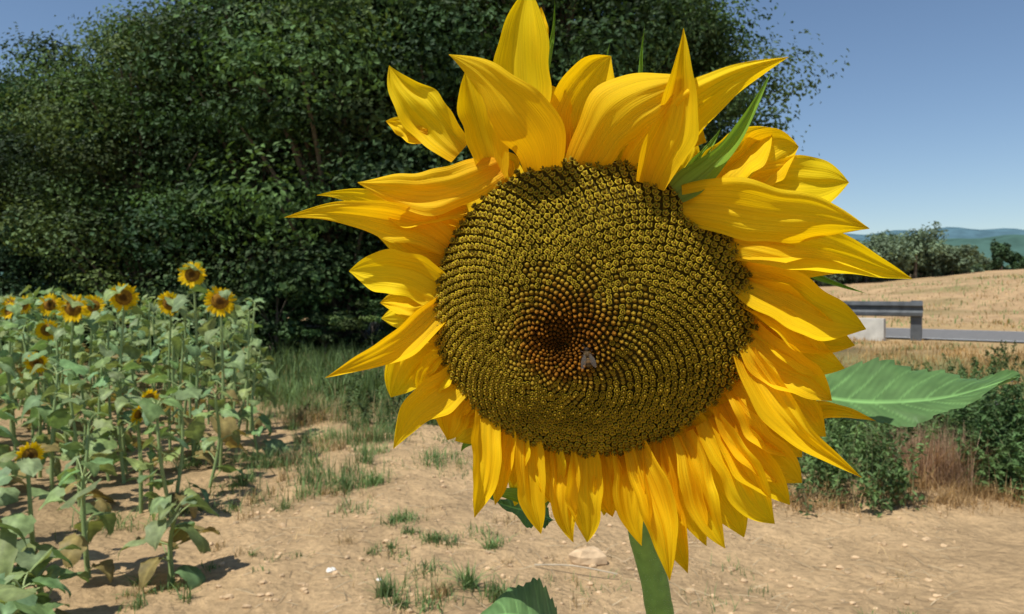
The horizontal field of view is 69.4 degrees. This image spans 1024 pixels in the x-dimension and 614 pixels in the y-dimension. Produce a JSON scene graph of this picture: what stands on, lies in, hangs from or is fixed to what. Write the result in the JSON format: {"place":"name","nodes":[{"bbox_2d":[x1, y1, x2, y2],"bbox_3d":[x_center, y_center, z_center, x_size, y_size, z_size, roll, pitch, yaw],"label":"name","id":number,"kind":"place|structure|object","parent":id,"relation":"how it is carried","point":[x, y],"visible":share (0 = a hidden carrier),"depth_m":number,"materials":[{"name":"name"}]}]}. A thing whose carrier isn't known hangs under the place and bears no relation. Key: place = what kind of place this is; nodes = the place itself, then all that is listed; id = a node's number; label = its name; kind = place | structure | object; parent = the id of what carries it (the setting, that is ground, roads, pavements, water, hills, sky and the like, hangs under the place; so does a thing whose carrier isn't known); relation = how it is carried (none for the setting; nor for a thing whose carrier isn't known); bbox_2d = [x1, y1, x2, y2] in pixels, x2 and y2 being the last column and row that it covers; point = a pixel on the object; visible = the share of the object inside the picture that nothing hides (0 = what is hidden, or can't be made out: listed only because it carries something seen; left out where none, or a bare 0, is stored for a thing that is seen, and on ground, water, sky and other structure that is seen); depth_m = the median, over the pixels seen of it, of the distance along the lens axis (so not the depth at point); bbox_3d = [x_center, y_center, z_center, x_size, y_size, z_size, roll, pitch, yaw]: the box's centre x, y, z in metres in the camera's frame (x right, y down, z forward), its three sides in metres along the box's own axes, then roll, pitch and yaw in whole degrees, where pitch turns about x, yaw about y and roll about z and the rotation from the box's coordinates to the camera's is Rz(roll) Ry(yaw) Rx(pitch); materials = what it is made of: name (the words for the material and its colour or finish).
{"place":"outdoors","nodes":[
{"label":"outdoors","id":0,"kind":"place"},
{"bbox_2d":[0,285,291,613],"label":"sunflower field","id":1,"kind":"structure","parent":0,"point":[16,597],"depth_m":5.63,"materials":[{"name":"green plant"}]},
{"bbox_2d":[0,269,1023,613],"bbox_3d":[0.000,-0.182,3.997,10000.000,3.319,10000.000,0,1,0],"label":"ground","id":2,"kind":"structure","parent":0,"point":[990,581],"depth_m":4.36,"materials":[{"name":"soil"}]},
{"bbox_2d":[0,296,25,399],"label":"sunflower plant","id":3,"kind":"object","parent":2,"relation":"on","point":[5,302],"visible":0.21,"depth_m":9.34,"materials":[{"name":"green plant"}]},
{"bbox_2d":[0,278,32,331],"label":"bush","id":4,"kind":"object","parent":2,"relation":"on","point":[4,284],"visible":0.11,"depth_m":16.09,"materials":[{"name":"green plant"}]},
{"bbox_2d":[0,297,39,434],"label":"sunflower plant","id":5,"kind":"object","parent":2,"relation":"on","point":[10,309],"visible":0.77,"depth_m":7.26,"materials":[{"name":"green plant"}]},
{"bbox_2d":[1,288,38,345],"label":"bush","id":6,"kind":"object","parent":2,"relation":"on","point":[16,292],"visible":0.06,"depth_m":15.70,"materials":[{"name":"green plant"}]},
{"bbox_2d":[13,295,42,414],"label":"sunflower plant","id":7,"kind":"object","parent":2,"relation":"on","point":[26,308],"visible":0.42,"depth_m":8.51,"materials":[{"name":"green plant"}]},
{"bbox_2d":[0,434,63,554],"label":"sunflower plant","id":8,"kind":"object","parent":2,"relation":"on","point":[29,459],"visible":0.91,"depth_m":3.99,"materials":[{"name":"green plant"}]},
{"bbox_2d":[0,57,80,289],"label":"deciduous tree","id":9,"kind":"object","parent":2,"relation":"on","point":[6,65],"depth_m":21.41,"materials":[{"name":"green plant"}]},
{"bbox_2d":[16,350,68,477],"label":"sunflower plant","id":10,"kind":"object","parent":2,"relation":"on","point":[32,359],"visible":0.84,"depth_m":5.93,"materials":[{"name":"green plant"}]},
{"bbox_2d":[14,318,70,441],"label":"sunflower plant","id":11,"kind":"object","parent":2,"relation":"on","point":[42,329],"visible":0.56,"depth_m":6.99,"materials":[{"name":"green plant"}]},
{"bbox_2d":[0,71,84,290],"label":"deciduous tree","id":12,"kind":"object","parent":2,"relation":"on","point":[15,185],"visible":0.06,"depth_m":17.55,"materials":[{"name":"green plant"}]},
{"bbox_2d":[21,292,66,403],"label":"sunflower plant","id":13,"kind":"object","parent":2,"relation":"on","point":[47,303],"visible":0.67,"depth_m":8.00,"materials":[{"name":"green plant"}]},
{"bbox_2d":[21,316,98,362],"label":"bush","id":14,"kind":"object","parent":2,"relation":"on","point":[35,338],"visible":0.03,"depth_m":14.64,"materials":[{"name":"green plant"}]},
{"bbox_2d":[37,312,89,348],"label":"bush","id":15,"kind":"object","parent":2,"relation":"on","point":[87,345],"visible":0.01,"depth_m":15.49,"materials":[{"name":"green plant"}]},
{"bbox_2d":[52,292,98,441],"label":"sunflower plant","id":16,"kind":"object","parent":2,"relation":"on","point":[72,308],"visible":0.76,"depth_m":6.50,"materials":[{"name":"green plant"}]},
{"bbox_2d":[65,290,117,426],"bbox_3d":[-4.239,0.573,7.587,0.429,1.496,0.469,0,1,8],"label":"sunflower plant","id":17,"kind":"object","parent":2,"relation":"on","point":[96,302],"visible":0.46,"depth_m":7.53,"materials":[{"name":"green plant"}]},
{"bbox_2d":[9,73,176,342],"bbox_3d":[-11.643,-2.856,21.758,6.953,8.421,6.402,0,1,2],"label":"deciduous tree","id":18,"kind":"object","parent":2,"relation":"on","point":[87,246],"depth_m":20.58,"materials":[{"name":"green plant"}]},
{"bbox_2d":[52,294,163,362],"bbox_3d":[-8.272,0.487,14.823,2.195,1.507,1.994,1,1,28],"label":"bush","id":19,"kind":"object","parent":2,"relation":"on","point":[85,332],"visible":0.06,"depth_m":14.85,"materials":[{"name":"green plant"}]},
{"bbox_2d":[0,22,217,329],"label":"deciduous tree","id":20,"kind":"object","parent":2,"relation":"on","point":[11,158],"visible":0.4,"depth_m":16.56,"materials":[{"name":"green plant"}]},
{"bbox_2d":[91,282,157,472],"bbox_3d":[-3.156,0.584,6.085,0.441,1.581,0.460,0,1,0],"label":"sunflower plant","id":21,"kind":"object","parent":2,"relation":"on","point":[119,297],"visible":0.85,"depth_m":6.02,"materials":[{"name":"green plant"}]},
{"bbox_2d":[114,396,160,513],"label":"sunflower plant","id":22,"kind":"object","parent":2,"relation":"on","point":[138,464],"visible":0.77,"depth_m":4.97,"materials":[{"name":"green plant"}]},
{"bbox_2d":[0,0,276,347],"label":"deciduous tree","id":23,"kind":"object","parent":2,"relation":"on","point":[83,231],"visible":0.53,"depth_m":16.13,"materials":[{"name":"green plant"}]},
{"bbox_2d":[125,388,185,513],"bbox_3d":[-2.510,0.982,5.122,0.532,0.893,0.342,1,2,43],"label":"sunflower plant","id":24,"kind":"object","parent":2,"relation":"on","point":[150,393],"visible":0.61,"depth_m":5.05,"materials":[{"name":"green plant"}]},
{"bbox_2d":[128,288,194,359],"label":"bush","id":25,"kind":"object","parent":2,"relation":"on","point":[145,292],"visible":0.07,"depth_m":15.94,"materials":[{"name":"green plant"}]},
{"bbox_2d":[136,291,198,449],"bbox_3d":[-3.108,0.627,6.661,0.404,1.547,0.489,0,1,15],"label":"sunflower plant","id":26,"kind":"object","parent":2,"relation":"on","point":[165,302],"visible":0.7,"depth_m":6.64,"materials":[{"name":"green plant"}]},
{"bbox_2d":[95,55,246,291],"bbox_3d":[-9.336,-3.159,21.846,7.454,8.502,7.684,0,1,5],"label":"deciduous tree","id":27,"kind":"object","parent":2,"relation":"on","point":[211,218],"depth_m":20.17,"materials":[{"name":"green plant"}]},
{"bbox_2d":[159,322,219,360],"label":"bush","id":28,"kind":"object","parent":2,"relation":"on","point":[191,330],"visible":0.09,"depth_m":15.61,"materials":[{"name":"green plant"}]},
{"bbox_2d":[171,261,215,465],"bbox_3d":[-2.794,0.493,6.413,0.463,1.774,0.489,0,1,0],"label":"sunflower plant","id":29,"kind":"object","parent":2,"relation":"on","point":[191,275],"visible":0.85,"depth_m":6.34,"materials":[{"name":"green plant"}]},
{"bbox_2d":[186,315,246,355],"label":"bush","id":30,"kind":"object","parent":2,"relation":"on","point":[216,334],"visible":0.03,"depth_m":15.74,"materials":[{"name":"green plant"}]},
{"bbox_2d":[192,284,247,470],"bbox_3d":[-2.401,0.587,6.087,0.461,1.547,0.375,0,1,0],"label":"sunflower plant","id":31,"kind":"object","parent":2,"relation":"on","point":[219,301],"visible":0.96,"depth_m":6.02,"materials":[{"name":"green plant"}]},
{"bbox_2d":[188,319,252,359],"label":"bush","id":32,"kind":"object","parent":2,"relation":"on","point":[217,323],"visible":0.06,"depth_m":15.06,"materials":[{"name":"green plant"}]},
{"bbox_2d":[55,0,415,349],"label":"deciduous tree","id":33,"kind":"object","parent":2,"relation":"on","point":[153,254],"visible":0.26,"depth_m":15.96,"materials":[{"name":"green plant"}]},
{"bbox_2d":[121,83,376,328],"bbox_3d":[-7.079,-3.845,22.152,8.415,9.670,9.851,0,1,2],"label":"deciduous tree","id":34,"kind":"object","parent":2,"relation":"on","point":[225,277],"depth_m":19.50,"materials":[{"name":"green plant"}]},
{"bbox_2d":[224,268,336,359],"bbox_3d":[-4.968,0.205,15.156,2.186,2.045,2.332,1,1,25],"label":"bush","id":35,"kind":"object","parent":2,"relation":"on","point":[269,329],"visible":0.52,"depth_m":14.93,"materials":[{"name":"green plant"}]},
{"bbox_2d":[155,12,411,335],"bbox_3d":[-4.355,-5.008,21.403,10.477,11.965,9.888,1,1,21],"label":"deciduous tree","id":36,"kind":"object","parent":2,"relation":"on","point":[279,156],"visible":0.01,"depth_m":18.66,"materials":[{"name":"green plant"}]},
{"bbox_2d":[271,301,361,356],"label":"bush","id":37,"kind":"object","parent":2,"relation":"on","point":[298,312],"visible":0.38,"depth_m":15.40,"materials":[{"name":"green plant"}]},
{"bbox_2d":[125,0,512,346],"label":"deciduous tree","id":38,"kind":"object","parent":2,"relation":"on","point":[321,179],"visible":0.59,"depth_m":15.00,"materials":[{"name":"green plant"}]},
{"bbox_2d":[288,315,364,358],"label":"bush","id":39,"kind":"object","parent":2,"relation":"on","point":[319,320],"visible":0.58,"depth_m":14.84,"materials":[{"name":"green plant"}]},
{"bbox_2d":[316,298,396,360],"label":"bush","id":40,"kind":"object","parent":2,"relation":"on","point":[346,320],"visible":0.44,"depth_m":14.69,"materials":[{"name":"green plant"}]},
{"bbox_2d":[281,44,455,313],"bbox_3d":[-2.053,-5.238,22.187,9.760,12.838,10.599,0,1,10],"label":"deciduous tree","id":41,"kind":"object","parent":2,"relation":"on","point":[379,158],"visible":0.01,"depth_m":18.46,"materials":[{"name":"green plant"}]},
{"bbox_2d":[189,0,673,331],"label":"deciduous tree","id":42,"kind":"object","parent":2,"relation":"on","point":[426,46],"visible":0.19,"depth_m":15.40,"materials":[{"name":"green plant"}]},
{"bbox_2d":[379,7,593,167],"bbox_3d":[-0.296,-4.691,21.375,9.829,10.874,9.534,0,1,13],"label":"deciduous tree","id":43,"kind":"object","parent":2,"relation":"on","point":[487,55],"visible":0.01,"depth_m":17.80,"materials":[{"name":"green plant"}]},
{"bbox_2d":[55,332,935,613],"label":"grass","id":44,"kind":"structure","parent":2,"relation":"on","point":[308,371],"depth_m":6.21,"materials":[{"name":"green plant"}]},
{"bbox_2d":[375,0,773,171],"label":"deciduous tree","id":45,"kind":"object","parent":2,"relation":"on","point":[571,9],"visible":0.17,"depth_m":15.30,"materials":[{"name":"green plant"}]},
{"bbox_2d":[202,396,966,613],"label":"pebbles","id":46,"kind":"object","parent":2,"relation":"on","point":[566,565],"visible":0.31,"depth_m":4.14,"materials":[{"name":"beige gravel"}]},
{"bbox_2d":[568,545,606,566],"bbox_3d":[0.418,1.384,4.102,0.217,0.141,0.171,0,1,0],"label":"rock","id":47,"kind":"object","parent":2,"relation":"on","point":[585,556],"visible":0.89,"depth_m":4.04,"materials":[{"name":"stone"}]},
{"bbox_2d":[152,221,1023,285],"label":"distant trees","id":48,"kind":"object","parent":2,"relation":"on","point":[916,254],"visible":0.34,"depth_m":51.98,"materials":[{"name":"green plant"}]},
{"bbox_2d":[284,0,1020,613],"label":"sunflower","id":49,"kind":"object","parent":2,"relation":"on","point":[644,248],"visible":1,"depth_m":0.49,"materials":[{"name":"yellow plant"}]},
{"bbox_2d":[581,344,595,368],"bbox_3d":[0.049,0.031,0.476,0.011,0.016,0.012,0,1,0],"label":"honey bee","id":50,"kind":"object","parent":49,"relation":"on","point":[587,354],"visible":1,"depth_m":0.47,"materials":[{"name":"grey"}]},
{"bbox_2d":[303,340,1023,422],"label":"verge weeds","id":51,"kind":"object","parent":2,"relation":"on","point":[355,385],"visible":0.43,"depth_m":9.44,"materials":[{"name":"green plant"}]},
{"bbox_2d":[509,0,849,149],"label":"deciduous tree","id":52,"kind":"object","parent":2,"relation":"on","point":[719,46],"visible":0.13,"depth_m":17.21,"materials":[{"name":"green plant"}]},
{"bbox_2d":[647,0,819,155],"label":"deciduous tree","id":53,"kind":"object","parent":2,"relation":"on","point":[720,116],"depth_m":18.34,"materials":[{"name":"green plant"}]},
{"bbox_2d":[847,318,885,340],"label":"concrete parapet","id":54,"kind":"structure","parent":2,"relation":"on","point":[875,329],"depth_m":16.61,"materials":[{"name":"white concrete"}]},
{"bbox_2d":[843,301,922,340],"bbox_3d":[3.926,0.258,20.454,13.150,0.980,0.240,1,2,37],"label":"guard rail","id":55,"kind":"object","parent":2,"relation":"on","point":[913,310],"visible":0.12,"depth_m":16.74,"materials":[{"name":"metal"}]},
{"bbox_2d":[772,273,1023,520],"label":"dry grass","id":56,"kind":"structure","parent":2,"relation":"on","point":[944,470],"depth_m":5.53,"materials":[{"name":"beige plant"}]},
{"bbox_2d":[788,365,1023,517],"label":"weeds","id":57,"kind":"object","parent":2,"relation":"on","point":[836,429],"visible":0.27,"depth_m":5.31,"materials":[{"name":"green plant"}]},
{"bbox_2d":[920,361,1023,503],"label":"weed bush","id":58,"kind":"object","parent":2,"relation":"on","point":[981,412],"visible":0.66,"depth_m":5.61,"materials":[{"name":"green plant"}]},
{"bbox_2d":[0,234,1023,287],"bbox_3d":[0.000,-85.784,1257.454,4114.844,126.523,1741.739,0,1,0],"label":"hill ridge","id":59,"kind":"structure","parent":0,"point":[1015,242],"depth_m":1459.09,"materials":[{"name":"green plant"}]},
{"bbox_2d":[0,0,1023,234],"label":"sky","id":60,"kind":"structure","parent":0,"point":[924,123],"materials":[{"name":"blue"}]},
{"bbox_2d":[844,227,1023,240],"bbox_3d":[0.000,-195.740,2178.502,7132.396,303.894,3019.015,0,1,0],"label":"hills","id":61,"kind":"structure","parent":0,"point":[955,232],"depth_m":2595.76,"materials":[{"name":"blue"}]},
{"bbox_2d":[886,328,1023,341],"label":"road","id":62,"kind":"structure","parent":0,"point":[980,335],"depth_m":18.51,"materials":[{"name":"grey asphalt"}]}
]}

